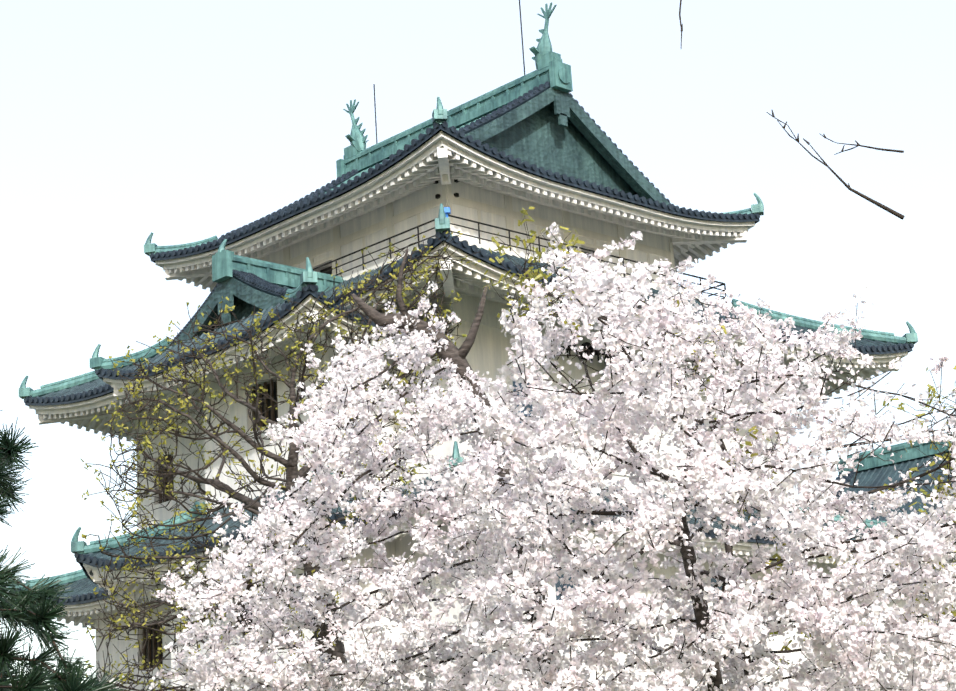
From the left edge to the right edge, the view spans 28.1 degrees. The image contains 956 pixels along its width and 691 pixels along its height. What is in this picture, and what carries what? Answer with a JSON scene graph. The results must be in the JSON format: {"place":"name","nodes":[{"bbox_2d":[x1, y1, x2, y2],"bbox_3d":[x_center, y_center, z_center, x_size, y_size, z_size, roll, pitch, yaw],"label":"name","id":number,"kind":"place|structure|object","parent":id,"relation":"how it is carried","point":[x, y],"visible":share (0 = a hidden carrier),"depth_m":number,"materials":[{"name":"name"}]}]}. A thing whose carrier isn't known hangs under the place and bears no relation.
{"place":"outdoors","nodes":[
{"label":"outdoors","id":0,"kind":"place"},
{"bbox_2d":[0,410,127,690],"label":"pine tree","id":1,"kind":"object","parent":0,"point":[37,601],"depth_m":9.93,"materials":[{"name":"green plant"}]},
{"bbox_2d":[149,281,544,690],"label":"cherry tree","id":2,"kind":"object","parent":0,"point":[396,591],"depth_m":25.63,"materials":[{"name":"plant"}]},
{"bbox_2d":[351,249,559,679],"bbox_3d":[-0.037,2.051,27.753,3.220,6.870,1.450,11,-21,-42],"label":"cherry tree limb","id":3,"kind":"object","parent":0,"point":[456,354],"visible":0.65,"depth_m":27.81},
{"bbox_2d":[0,0,955,688],"label":"sky","id":4,"kind":"structure","parent":0,"point":[122,122],"materials":[{"name":"white"}]},
{"bbox_2d":[423,222,955,690],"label":"cherry tree","id":5,"kind":"object","parent":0,"point":[565,616],"depth_m":20.28,"materials":[{"name":"plant"}]},
{"bbox_2d":[482,206,955,686],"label":"young tree","id":6,"kind":"object","parent":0,"point":[541,275],"depth_m":23.70,"materials":[{"name":"plant"}]},
{"bbox_2d":[679,0,904,219],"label":"bare branch","id":7,"kind":"object","parent":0,"point":[891,211],"visible":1,"depth_m":8.83,"materials":[{"name":"brown plant"}]},
{"label":"ground","id":8,"kind":"structure","parent":0,"visible":0},
{"bbox_2d":[81,231,480,690],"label":"budding tree","id":9,"kind":"object","parent":8,"relation":"on","point":[290,463],"depth_m":33.11,"materials":[{"name":"green plant"}]},
{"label":"stone base wall","id":10,"kind":"object","parent":8,"relation":"on","visible":0},
{"bbox_2d":[8,0,929,690],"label":"castle keep","id":11,"kind":"structure","parent":10,"relation":"on","point":[480,172],"depth_m":51.91,"materials":[{"name":"white paint"}]},
{"bbox_2d":[553,342,647,374],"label":"loudspeaker cluster","id":12,"kind":"object","parent":11,"relation":"attached to","point":[596,353],"visible":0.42,"depth_m":50.52,"materials":[{"name":"grey metal"}]},
{"bbox_2d":[801,432,955,690],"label":"building","id":13,"kind":"structure","parent":10,"relation":"on","point":[873,471],"depth_m":67.87,"materials":[{"name":"green metal"}]}
]}

